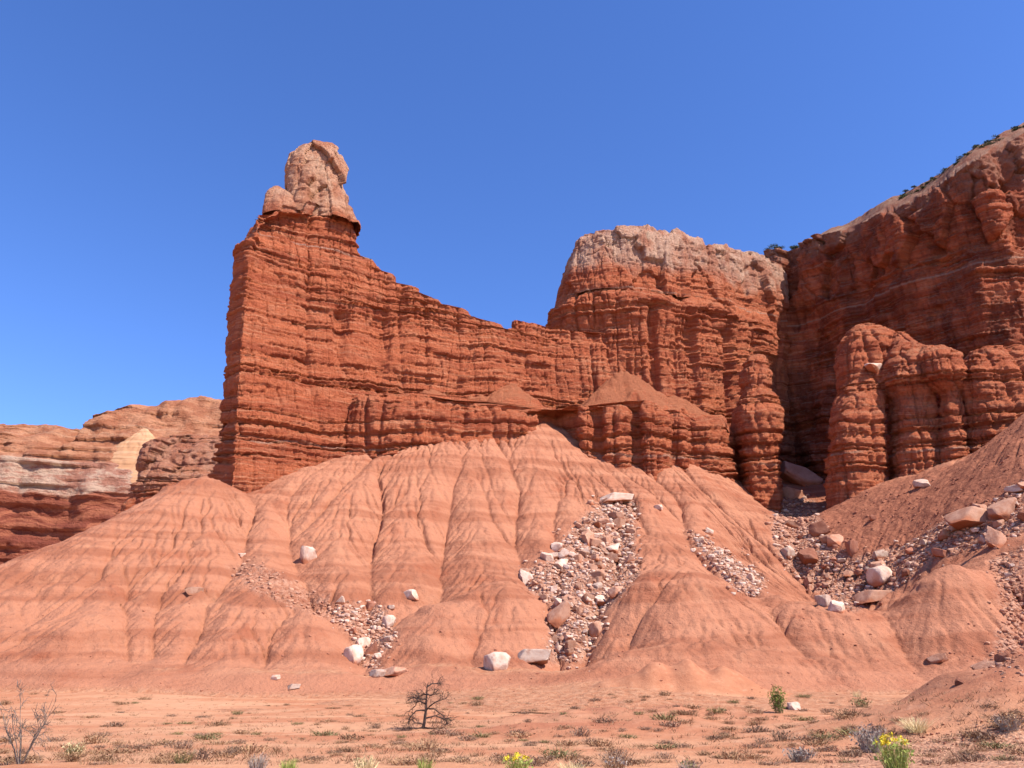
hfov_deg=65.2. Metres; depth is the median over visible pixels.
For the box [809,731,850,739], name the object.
dry tuft
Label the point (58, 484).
mesa
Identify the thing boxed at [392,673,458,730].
dead tree
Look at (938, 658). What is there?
boulder
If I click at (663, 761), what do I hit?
dry tuft
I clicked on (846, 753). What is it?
dry tuft
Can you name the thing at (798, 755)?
sagebrush
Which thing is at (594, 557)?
rubble block
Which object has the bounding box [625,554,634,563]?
rubble block
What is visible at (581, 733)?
dry tuft
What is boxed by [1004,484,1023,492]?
rubble block
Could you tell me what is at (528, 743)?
dry tuft
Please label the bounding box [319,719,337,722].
dry tuft
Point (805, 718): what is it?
dry tuft
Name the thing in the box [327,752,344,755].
dry tuft
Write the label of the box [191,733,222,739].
dry tuft
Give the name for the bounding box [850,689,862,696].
grass clump
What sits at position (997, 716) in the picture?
dry tuft
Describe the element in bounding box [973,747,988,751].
dry tuft
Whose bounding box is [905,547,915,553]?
rubble block
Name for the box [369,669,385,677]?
boulder
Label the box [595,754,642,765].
dry tuft
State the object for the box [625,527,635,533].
rubble block
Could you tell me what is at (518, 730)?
dry tuft
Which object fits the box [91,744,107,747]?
dry tuft
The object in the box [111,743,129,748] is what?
dry tuft
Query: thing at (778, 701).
green bush
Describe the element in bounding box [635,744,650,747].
dry tuft
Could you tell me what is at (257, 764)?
sagebrush
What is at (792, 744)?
dry tuft
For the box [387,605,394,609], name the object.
rubble block
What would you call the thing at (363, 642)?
boulder
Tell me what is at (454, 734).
dry tuft
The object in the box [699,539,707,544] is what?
rubble block
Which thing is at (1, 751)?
dry tuft
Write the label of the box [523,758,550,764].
dry tuft
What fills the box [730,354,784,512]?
rock pillar
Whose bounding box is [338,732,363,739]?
dry tuft
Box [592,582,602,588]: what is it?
rubble block
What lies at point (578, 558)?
rubble block
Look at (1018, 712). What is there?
dry tuft
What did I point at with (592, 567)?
rubble block
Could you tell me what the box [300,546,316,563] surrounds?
boulder
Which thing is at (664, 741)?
dry tuft
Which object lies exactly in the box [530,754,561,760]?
dry tuft
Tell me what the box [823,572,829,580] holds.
rubble block
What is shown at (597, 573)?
rubble block
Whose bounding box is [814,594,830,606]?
boulder
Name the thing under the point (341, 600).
rubble block
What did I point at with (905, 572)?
rubble block
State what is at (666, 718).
dry tuft
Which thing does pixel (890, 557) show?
loose tan rubble
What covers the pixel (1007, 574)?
rubble block
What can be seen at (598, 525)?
rubble block
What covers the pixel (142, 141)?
sky
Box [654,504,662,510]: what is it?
boulder
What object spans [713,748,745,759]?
dry tuft
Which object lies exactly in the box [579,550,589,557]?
rubble block
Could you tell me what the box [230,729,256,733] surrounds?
dry tuft
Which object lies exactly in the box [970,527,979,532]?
rubble block
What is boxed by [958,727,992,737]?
dry tuft
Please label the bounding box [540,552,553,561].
rubble block
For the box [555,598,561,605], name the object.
rubble block
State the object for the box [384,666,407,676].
boulder
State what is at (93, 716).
dry tuft
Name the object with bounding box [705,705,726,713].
dry tuft
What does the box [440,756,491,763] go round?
dry tuft
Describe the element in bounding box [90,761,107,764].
dry tuft
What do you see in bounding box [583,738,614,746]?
dry tuft
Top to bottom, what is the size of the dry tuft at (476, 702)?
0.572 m
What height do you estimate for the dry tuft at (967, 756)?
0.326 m
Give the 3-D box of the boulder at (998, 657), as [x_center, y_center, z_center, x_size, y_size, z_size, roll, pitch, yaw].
[18.477,10.399,30.188,0.474,0.477,0.536,-13,-24,14]
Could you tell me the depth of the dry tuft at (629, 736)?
29.08 m
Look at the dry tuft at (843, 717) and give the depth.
29.51 m
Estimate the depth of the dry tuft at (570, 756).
21.42 m
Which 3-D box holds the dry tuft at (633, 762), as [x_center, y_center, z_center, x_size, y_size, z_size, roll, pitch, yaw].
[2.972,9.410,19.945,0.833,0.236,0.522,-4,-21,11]
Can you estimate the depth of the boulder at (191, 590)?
114.18 m
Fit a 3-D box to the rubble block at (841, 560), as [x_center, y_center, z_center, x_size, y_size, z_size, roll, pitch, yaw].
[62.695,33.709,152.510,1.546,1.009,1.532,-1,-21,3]
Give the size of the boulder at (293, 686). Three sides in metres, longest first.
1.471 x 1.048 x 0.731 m
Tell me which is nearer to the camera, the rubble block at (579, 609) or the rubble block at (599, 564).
the rubble block at (579, 609)
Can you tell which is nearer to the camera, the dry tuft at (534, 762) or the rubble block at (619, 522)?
the dry tuft at (534, 762)
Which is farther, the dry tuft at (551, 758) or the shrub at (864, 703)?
the shrub at (864, 703)
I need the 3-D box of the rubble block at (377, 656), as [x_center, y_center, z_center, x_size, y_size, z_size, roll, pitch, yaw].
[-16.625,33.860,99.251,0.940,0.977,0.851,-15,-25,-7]
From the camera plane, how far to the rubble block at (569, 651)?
103.50 m
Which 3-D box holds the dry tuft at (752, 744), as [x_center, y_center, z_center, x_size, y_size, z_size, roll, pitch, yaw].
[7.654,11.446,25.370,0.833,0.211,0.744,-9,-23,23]
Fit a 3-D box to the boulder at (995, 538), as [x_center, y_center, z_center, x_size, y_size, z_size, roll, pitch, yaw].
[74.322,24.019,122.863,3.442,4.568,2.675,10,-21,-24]
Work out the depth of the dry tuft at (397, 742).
27.41 m
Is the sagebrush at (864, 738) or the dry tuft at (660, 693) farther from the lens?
the dry tuft at (660, 693)
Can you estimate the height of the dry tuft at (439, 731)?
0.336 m
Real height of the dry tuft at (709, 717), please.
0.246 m
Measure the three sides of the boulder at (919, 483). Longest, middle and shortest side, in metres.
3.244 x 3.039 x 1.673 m
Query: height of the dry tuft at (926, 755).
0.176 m
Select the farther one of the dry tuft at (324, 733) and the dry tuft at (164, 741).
the dry tuft at (324, 733)
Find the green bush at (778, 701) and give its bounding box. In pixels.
[767,685,787,712]
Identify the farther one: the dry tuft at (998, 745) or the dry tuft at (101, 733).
the dry tuft at (101, 733)
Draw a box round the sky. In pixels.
[0,0,1023,428]
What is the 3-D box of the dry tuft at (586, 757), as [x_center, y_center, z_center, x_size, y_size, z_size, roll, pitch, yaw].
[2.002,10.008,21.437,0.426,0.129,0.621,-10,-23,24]
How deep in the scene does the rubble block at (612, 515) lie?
155.77 m
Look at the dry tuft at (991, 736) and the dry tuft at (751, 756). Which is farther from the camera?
the dry tuft at (991, 736)
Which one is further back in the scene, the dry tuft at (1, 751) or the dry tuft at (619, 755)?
the dry tuft at (1, 751)
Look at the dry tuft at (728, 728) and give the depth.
31.34 m
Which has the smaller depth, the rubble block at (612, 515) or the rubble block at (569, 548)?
the rubble block at (569, 548)
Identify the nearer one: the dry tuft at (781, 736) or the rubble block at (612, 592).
the dry tuft at (781, 736)
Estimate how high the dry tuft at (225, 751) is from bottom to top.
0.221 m
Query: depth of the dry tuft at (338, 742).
27.60 m
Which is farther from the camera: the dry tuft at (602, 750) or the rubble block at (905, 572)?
the rubble block at (905, 572)
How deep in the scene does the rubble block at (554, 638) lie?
107.11 m
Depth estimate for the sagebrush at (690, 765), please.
17.51 m
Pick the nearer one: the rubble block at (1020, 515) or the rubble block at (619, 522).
the rubble block at (1020, 515)
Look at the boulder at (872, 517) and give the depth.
159.90 m
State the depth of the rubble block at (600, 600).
115.23 m
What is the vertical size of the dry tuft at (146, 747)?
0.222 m
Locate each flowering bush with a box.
[501,752,533,767]
[867,732,919,767]
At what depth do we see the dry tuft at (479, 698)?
67.43 m
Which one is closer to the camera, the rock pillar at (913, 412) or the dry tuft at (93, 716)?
the dry tuft at (93, 716)
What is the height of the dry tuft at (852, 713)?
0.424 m
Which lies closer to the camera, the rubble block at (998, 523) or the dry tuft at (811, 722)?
the dry tuft at (811, 722)
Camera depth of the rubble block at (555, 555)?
135.08 m
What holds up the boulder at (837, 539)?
on the badland hills
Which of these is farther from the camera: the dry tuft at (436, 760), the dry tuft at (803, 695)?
the dry tuft at (803, 695)
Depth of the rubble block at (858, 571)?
145.44 m
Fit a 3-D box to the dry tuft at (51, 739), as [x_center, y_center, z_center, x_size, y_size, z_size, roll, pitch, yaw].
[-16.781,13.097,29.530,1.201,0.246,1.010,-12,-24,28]
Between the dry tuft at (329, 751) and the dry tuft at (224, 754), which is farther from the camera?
the dry tuft at (329, 751)
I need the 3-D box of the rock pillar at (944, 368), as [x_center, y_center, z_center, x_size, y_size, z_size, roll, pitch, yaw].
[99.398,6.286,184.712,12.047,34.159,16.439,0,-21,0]
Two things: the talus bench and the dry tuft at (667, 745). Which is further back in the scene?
the talus bench
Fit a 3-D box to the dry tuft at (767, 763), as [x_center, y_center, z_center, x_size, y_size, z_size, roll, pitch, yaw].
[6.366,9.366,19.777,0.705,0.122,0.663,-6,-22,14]
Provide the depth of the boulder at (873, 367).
193.85 m
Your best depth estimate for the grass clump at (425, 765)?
17.51 m
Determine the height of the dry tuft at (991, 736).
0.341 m
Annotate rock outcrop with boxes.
[114,434,222,515]
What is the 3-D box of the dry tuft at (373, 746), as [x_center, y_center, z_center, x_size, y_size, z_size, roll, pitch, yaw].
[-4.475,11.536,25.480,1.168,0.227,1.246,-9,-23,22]
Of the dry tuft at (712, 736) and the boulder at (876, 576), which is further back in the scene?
the boulder at (876, 576)
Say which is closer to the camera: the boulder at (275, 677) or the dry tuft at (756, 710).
the dry tuft at (756, 710)
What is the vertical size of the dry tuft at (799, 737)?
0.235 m
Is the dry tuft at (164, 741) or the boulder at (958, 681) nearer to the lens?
the dry tuft at (164, 741)
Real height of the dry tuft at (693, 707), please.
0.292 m
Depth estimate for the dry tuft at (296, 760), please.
20.48 m
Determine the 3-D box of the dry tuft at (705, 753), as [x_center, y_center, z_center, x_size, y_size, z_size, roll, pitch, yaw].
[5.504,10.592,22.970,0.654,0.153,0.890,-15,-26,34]
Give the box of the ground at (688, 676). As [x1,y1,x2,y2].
[0,654,1023,767]
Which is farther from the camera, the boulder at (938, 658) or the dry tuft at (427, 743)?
the boulder at (938, 658)
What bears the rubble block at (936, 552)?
on the badland hills
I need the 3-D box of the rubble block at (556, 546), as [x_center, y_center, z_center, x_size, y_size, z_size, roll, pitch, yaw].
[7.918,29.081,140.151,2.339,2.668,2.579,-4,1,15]
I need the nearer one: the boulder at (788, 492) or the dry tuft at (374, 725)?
the dry tuft at (374, 725)
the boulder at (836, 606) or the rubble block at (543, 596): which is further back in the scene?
the rubble block at (543, 596)
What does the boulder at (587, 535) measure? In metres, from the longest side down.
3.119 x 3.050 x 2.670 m
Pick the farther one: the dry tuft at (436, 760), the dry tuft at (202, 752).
the dry tuft at (202, 752)
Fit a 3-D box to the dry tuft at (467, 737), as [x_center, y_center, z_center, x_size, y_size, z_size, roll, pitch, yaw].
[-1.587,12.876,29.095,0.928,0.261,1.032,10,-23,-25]
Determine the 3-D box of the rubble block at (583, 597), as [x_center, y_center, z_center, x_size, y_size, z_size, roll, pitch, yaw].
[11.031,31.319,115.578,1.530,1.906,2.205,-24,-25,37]
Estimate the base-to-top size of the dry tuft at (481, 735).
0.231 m
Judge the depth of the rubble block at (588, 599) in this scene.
114.76 m
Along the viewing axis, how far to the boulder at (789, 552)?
158.69 m
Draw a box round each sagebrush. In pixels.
[246,752,271,767]
[600,756,629,767]
[677,758,702,767]
[782,746,817,762]
[848,723,890,752]
[988,711,1023,730]
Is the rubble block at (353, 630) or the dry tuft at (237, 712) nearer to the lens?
the dry tuft at (237, 712)
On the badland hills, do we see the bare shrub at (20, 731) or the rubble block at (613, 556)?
the rubble block at (613, 556)
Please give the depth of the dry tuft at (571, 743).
26.80 m
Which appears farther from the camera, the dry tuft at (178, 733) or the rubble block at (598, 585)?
the rubble block at (598, 585)
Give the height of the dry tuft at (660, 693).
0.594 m
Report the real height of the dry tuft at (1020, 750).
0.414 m
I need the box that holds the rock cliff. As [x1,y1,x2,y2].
[764,122,1023,479]
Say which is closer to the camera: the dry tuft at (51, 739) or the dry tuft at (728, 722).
the dry tuft at (51, 739)
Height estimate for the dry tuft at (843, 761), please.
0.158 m
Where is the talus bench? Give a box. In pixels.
[349,370,733,438]
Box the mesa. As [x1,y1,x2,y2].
[0,396,222,564]
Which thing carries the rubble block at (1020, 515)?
on the badland hills
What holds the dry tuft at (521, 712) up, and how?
on the ground at (688, 676)
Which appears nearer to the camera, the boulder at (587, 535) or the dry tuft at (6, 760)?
the dry tuft at (6, 760)
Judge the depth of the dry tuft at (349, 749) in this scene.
23.99 m
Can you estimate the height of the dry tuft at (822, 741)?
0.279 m
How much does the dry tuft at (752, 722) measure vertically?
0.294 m
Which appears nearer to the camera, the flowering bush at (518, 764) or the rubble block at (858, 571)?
the flowering bush at (518, 764)
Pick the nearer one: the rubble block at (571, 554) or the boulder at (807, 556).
the rubble block at (571, 554)
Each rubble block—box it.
[335,596,344,604]
[348,627,356,633]
[366,601,375,610]
[374,653,381,659]
[384,635,392,641]
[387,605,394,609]
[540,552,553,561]
[540,594,547,599]
[550,552,558,558]
[550,585,557,591]
[551,542,561,551]
[551,634,559,642]
[554,559,567,568]
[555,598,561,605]
[555,645,562,653]
[558,548,569,558]
[564,647,573,655]
[565,545,574,551]
[568,551,575,556]
[574,554,582,562]
[574,582,581,589]
[575,522,582,527]
[575,606,582,613]
[578,527,587,532]
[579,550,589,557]
[581,594,595,605]
[585,596,593,602]
[586,563,596,570]
[590,538,600,546]
[590,554,599,561]
[590,569,604,578]
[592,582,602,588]
[593,521,601,528]
[594,561,602,568]
[594,576,602,581]
[595,595,605,605]
[597,518,608,524]
[601,535,611,544]
[607,544,618,553]
[607,553,618,561]
[607,586,622,598]
[608,512,624,518]
[613,518,625,527]
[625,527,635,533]
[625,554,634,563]
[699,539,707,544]
[705,527,713,535]
[746,573,754,580]
[783,520,799,527]
[803,577,812,587]
[819,534,827,543]
[822,583,828,588]
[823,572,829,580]
[837,558,845,562]
[842,570,854,577]
[853,568,864,574]
[870,560,885,567]
[901,569,909,576]
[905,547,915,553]
[920,539,926,545]
[931,548,947,556]
[938,529,951,540]
[948,525,956,531]
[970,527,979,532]
[972,503,986,508]
[978,532,985,543]
[992,519,1003,527]
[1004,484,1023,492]
[1004,573,1012,576]
[1016,481,1023,489]
[1017,511,1023,520]
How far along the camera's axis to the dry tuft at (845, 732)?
26.76 m
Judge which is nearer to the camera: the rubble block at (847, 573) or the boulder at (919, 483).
the rubble block at (847, 573)
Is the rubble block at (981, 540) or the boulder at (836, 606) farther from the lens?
the rubble block at (981, 540)
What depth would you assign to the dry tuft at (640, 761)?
20.24 m
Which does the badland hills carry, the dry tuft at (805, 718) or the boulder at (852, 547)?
the boulder at (852, 547)
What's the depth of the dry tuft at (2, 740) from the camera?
29.38 m
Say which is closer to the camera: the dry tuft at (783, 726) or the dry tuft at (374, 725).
the dry tuft at (783, 726)
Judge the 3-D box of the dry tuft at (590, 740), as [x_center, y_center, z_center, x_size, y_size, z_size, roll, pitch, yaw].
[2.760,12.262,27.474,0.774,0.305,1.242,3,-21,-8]
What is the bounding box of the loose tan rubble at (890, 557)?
[231,479,1023,686]
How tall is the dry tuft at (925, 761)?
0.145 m
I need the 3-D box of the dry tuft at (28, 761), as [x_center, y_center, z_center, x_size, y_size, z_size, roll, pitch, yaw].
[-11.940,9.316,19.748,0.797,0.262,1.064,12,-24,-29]
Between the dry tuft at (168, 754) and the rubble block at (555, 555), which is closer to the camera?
the dry tuft at (168, 754)
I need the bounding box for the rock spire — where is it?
[207,140,589,492]
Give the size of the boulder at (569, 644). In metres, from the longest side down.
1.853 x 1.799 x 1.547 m
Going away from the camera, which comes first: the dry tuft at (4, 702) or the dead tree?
the dead tree
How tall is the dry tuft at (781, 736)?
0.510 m
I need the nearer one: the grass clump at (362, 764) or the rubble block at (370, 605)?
the grass clump at (362, 764)
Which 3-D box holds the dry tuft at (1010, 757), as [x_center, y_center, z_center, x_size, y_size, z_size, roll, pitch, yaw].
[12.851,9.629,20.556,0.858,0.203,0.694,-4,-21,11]
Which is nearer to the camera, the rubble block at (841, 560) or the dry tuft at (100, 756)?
the dry tuft at (100, 756)
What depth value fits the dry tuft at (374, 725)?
38.70 m
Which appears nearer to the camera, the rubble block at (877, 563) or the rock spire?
the rubble block at (877, 563)
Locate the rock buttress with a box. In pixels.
[961,344,1023,452]
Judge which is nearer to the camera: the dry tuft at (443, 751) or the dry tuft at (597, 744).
the dry tuft at (443, 751)
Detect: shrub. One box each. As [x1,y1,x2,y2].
[0,679,59,763]
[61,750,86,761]
[62,741,88,754]
[170,747,195,763]
[848,697,871,706]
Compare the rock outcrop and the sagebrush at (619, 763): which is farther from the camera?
the rock outcrop
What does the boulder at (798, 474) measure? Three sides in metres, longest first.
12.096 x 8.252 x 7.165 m
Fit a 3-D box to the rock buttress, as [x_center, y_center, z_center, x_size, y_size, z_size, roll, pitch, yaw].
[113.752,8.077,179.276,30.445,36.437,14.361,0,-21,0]
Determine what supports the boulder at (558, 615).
on the badland hills
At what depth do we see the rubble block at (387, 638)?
102.33 m
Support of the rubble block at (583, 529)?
on the badland hills
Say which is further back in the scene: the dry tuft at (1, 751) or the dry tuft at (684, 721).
the dry tuft at (684, 721)
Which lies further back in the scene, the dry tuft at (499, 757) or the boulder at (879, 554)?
the boulder at (879, 554)
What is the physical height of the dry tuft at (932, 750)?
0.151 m
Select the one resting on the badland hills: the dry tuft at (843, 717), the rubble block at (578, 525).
the rubble block at (578, 525)
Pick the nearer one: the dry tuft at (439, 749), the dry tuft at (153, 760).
the dry tuft at (153, 760)
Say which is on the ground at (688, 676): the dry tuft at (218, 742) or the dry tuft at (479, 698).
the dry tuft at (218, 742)
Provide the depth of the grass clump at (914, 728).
25.50 m
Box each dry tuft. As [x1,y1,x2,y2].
[0,699,13,704]
[0,736,18,741]
[0,747,13,753]
[0,755,33,763]
[1,754,49,760]
[10,756,45,763]
[15,747,27,753]
[45,735,72,741]
[69,731,112,743]
[80,715,100,717]
[83,748,105,754]
[88,751,127,761]
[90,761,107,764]
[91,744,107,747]
[92,731,112,735]
[99,747,142,753]
[105,721,127,726]
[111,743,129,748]
[112,701,132,704]
[127,743,156,748]
[142,738,179,745]
[145,757,172,762]
[154,749,174,759]
[163,739,197,748]
[171,731,184,734]
[187,748,219,759]
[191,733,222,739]
[194,738,242,744]
[200,720,232,726]
[209,748,239,754]
[214,751,235,757]
[225,744,245,752]
[228,739,246,743]
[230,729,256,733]
[232,710,244,714]
[232,741,276,753]
[284,757,305,762]
[303,755,327,759]
[308,729,339,735]
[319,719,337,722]
[326,749,343,753]
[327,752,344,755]
[334,740,359,743]
[335,746,358,751]
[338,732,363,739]
[357,743,385,748]
[368,722,382,728]
[385,755,434,765]
[391,740,409,744]
[401,755,447,765]
[402,741,444,750]
[411,737,445,748]
[412,751,444,757]
[427,728,456,734]
[428,747,453,751]
[428,748,457,753]
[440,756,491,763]
[447,731,466,735]
[455,734,480,740]
[469,695,486,699]
[469,733,491,737]
[471,700,484,705]
[484,751,513,760]
[501,731,535,737]
[506,729,527,733]
[516,711,530,713]
[521,740,539,745]
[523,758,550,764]
[524,760,543,766]
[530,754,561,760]
[536,746,579,758]
[549,739,582,745]
[554,724,575,729]
[563,752,582,760]
[569,726,595,737]
[571,758,602,766]
[579,756,595,759]
[582,738,599,743]
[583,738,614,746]
[589,746,622,749]
[592,716,617,722]
[595,747,625,751]
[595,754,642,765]
[597,747,636,759]
[618,732,640,738]
[622,757,643,764]
[633,759,653,763]
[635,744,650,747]
[647,711,677,720]
[650,741,680,749]
[654,750,675,758]
[655,739,673,743]
[655,759,672,762]
[657,720,680,726]
[659,691,670,695]
[672,718,694,723]
[673,709,702,715]
[673,742,694,747]
[679,759,702,763]
[681,704,703,708]
[695,750,713,755]
[699,715,722,719]
[702,735,726,739]
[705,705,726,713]
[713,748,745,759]
[714,732,736,737]
[718,725,738,730]
[719,720,735,724]
[737,752,763,758]
[740,719,767,724]
[740,742,765,747]
[743,724,765,732]
[744,707,766,713]
[754,750,771,752]
[755,736,773,743]
[756,761,781,765]
[767,728,796,740]
[773,724,800,728]
[784,741,798,746]
[788,734,813,740]
[789,715,815,720]
[793,737,834,744]
[794,693,812,697]
[805,728,831,733]
[807,720,819,723]
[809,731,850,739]
[816,746,836,751]
[819,707,838,712]
[829,746,870,757]
[830,711,860,718]
[831,708,867,716]
[831,726,869,735]
[834,725,856,730]
[837,759,859,762]
[866,724,889,730]
[869,728,900,734]
[914,752,943,756]
[919,759,938,763]
[923,748,939,752]
[936,756,963,763]
[941,738,955,741]
[952,751,1000,761]
[957,729,1001,739]
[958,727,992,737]
[970,740,1018,748]
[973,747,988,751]
[977,703,999,707]
[981,714,1013,720]
[990,754,1017,760]
[997,708,1023,716]
[1000,755,1023,760]
[1002,742,1023,755]
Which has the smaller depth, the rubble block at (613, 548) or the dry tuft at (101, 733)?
the dry tuft at (101, 733)
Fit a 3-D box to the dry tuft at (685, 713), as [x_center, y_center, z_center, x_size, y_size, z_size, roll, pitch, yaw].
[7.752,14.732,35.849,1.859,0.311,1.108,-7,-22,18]
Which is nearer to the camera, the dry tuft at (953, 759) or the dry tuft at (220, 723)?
the dry tuft at (953, 759)
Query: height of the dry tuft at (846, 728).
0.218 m
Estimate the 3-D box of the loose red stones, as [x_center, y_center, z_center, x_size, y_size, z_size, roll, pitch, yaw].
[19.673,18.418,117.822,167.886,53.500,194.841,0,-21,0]
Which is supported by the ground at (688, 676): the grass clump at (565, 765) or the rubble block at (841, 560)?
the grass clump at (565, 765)
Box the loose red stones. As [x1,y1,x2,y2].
[3,424,1023,767]
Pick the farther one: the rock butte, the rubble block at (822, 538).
the rock butte
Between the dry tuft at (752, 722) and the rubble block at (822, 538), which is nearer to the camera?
the dry tuft at (752, 722)
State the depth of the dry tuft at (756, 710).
37.76 m
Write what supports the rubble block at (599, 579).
on the badland hills
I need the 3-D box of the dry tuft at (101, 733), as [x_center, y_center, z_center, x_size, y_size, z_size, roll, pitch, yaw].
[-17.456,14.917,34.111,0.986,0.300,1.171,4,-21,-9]
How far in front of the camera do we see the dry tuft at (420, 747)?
24.82 m
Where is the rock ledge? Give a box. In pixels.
[345,393,743,481]
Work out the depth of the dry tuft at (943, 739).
24.35 m
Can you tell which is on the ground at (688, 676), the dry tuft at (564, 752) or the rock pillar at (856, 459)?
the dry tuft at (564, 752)
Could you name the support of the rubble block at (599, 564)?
on the badland hills
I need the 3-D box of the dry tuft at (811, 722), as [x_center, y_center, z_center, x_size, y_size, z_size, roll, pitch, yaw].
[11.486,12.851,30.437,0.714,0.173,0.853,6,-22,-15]
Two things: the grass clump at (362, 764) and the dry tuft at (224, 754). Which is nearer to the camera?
the grass clump at (362, 764)
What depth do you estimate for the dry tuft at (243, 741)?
28.11 m
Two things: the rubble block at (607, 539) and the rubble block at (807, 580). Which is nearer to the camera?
the rubble block at (607, 539)
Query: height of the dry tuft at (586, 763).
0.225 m
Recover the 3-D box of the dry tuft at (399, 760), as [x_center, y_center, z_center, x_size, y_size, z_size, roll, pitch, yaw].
[-2.571,9.322,19.781,1.198,0.279,1.389,-7,-22,18]
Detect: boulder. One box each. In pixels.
[184,587,203,594]
[270,675,280,679]
[287,684,300,689]
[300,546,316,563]
[343,645,363,664]
[356,637,370,647]
[365,641,377,654]
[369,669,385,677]
[382,615,395,628]
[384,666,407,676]
[404,589,418,600]
[483,652,510,670]
[517,649,551,664]
[519,569,532,584]
[547,600,569,627]
[564,640,575,648]
[581,530,594,546]
[589,621,602,637]
[599,492,633,503]
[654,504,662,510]
[780,461,823,486]
[780,546,794,559]
[782,487,803,498]
[787,702,800,709]
[796,548,817,564]
[808,521,830,536]
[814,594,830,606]
[827,534,843,545]
[828,600,844,613]
[845,540,858,556]
[851,590,891,603]
[864,363,881,372]
[866,566,891,587]
[869,515,876,520]
[873,550,887,560]
[913,479,930,487]
[926,653,948,663]
[941,506,988,530]
[955,678,964,685]
[970,660,995,669]
[985,526,1006,547]
[987,497,1016,520]
[994,652,1008,661]
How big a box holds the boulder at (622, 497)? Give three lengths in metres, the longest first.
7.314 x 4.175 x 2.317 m
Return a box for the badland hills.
[0,414,1023,712]
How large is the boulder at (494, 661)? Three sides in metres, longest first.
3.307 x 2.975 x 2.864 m
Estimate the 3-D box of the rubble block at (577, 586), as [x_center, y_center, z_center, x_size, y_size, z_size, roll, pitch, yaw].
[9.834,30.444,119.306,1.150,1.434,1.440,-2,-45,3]
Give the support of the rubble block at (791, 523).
on the badland hills
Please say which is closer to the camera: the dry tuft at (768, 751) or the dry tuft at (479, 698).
the dry tuft at (768, 751)
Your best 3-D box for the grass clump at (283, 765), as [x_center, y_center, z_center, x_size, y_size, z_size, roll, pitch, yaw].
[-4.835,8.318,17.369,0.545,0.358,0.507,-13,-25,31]
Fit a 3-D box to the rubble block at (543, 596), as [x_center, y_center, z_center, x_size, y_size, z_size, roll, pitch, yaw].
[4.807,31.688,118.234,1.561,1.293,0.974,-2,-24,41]
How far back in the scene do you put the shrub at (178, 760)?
20.09 m
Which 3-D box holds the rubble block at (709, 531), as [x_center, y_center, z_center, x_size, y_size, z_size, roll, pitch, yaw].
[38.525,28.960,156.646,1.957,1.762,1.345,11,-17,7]
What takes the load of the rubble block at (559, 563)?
on the badland hills
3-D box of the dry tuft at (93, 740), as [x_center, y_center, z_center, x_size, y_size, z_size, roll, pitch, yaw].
[-14.828,12.559,28.347,1.390,0.518,1.337,-11,-24,27]
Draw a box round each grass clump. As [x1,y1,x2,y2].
[279,759,301,767]
[351,755,377,767]
[416,759,435,767]
[554,760,588,767]
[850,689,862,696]
[891,715,937,732]
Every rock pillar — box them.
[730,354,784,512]
[823,323,894,508]
[881,331,940,480]
[916,344,970,463]
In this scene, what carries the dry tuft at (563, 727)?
on the ground at (688, 676)
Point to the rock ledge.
(648, 437)
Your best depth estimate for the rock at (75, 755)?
20.65 m
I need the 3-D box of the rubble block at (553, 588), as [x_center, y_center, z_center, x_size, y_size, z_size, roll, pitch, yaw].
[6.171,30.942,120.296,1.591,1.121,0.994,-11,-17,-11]
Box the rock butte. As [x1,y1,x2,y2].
[506,224,795,463]
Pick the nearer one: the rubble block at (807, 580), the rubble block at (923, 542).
the rubble block at (923, 542)
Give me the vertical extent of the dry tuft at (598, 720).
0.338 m
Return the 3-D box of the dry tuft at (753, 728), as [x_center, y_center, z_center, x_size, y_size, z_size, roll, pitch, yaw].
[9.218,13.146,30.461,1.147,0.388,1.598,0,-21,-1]
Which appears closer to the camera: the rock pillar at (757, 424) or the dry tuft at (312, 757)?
the dry tuft at (312, 757)
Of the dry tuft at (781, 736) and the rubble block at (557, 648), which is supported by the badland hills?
the rubble block at (557, 648)
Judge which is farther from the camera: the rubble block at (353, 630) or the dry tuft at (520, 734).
the rubble block at (353, 630)
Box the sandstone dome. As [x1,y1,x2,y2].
[111,428,155,482]
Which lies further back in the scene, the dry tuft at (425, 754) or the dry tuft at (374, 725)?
the dry tuft at (374, 725)
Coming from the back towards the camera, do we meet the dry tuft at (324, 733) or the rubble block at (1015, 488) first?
the rubble block at (1015, 488)
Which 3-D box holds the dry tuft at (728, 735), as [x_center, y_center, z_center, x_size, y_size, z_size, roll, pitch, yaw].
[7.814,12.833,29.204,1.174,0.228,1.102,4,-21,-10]
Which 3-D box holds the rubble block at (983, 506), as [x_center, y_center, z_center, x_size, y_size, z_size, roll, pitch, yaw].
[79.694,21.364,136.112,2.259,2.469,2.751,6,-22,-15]
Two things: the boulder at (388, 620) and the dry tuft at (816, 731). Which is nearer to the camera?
the dry tuft at (816, 731)
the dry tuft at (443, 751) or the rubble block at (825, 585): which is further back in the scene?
the rubble block at (825, 585)
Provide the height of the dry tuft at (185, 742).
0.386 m
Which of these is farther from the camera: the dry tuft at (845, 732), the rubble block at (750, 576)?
the rubble block at (750, 576)
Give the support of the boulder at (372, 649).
on the badland hills
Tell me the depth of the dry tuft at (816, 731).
27.64 m
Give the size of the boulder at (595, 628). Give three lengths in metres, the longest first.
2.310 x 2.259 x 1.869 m
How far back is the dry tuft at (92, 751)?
23.22 m
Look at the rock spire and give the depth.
196.34 m
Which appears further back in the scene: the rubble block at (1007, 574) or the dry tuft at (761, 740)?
the rubble block at (1007, 574)
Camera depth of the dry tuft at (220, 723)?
40.81 m

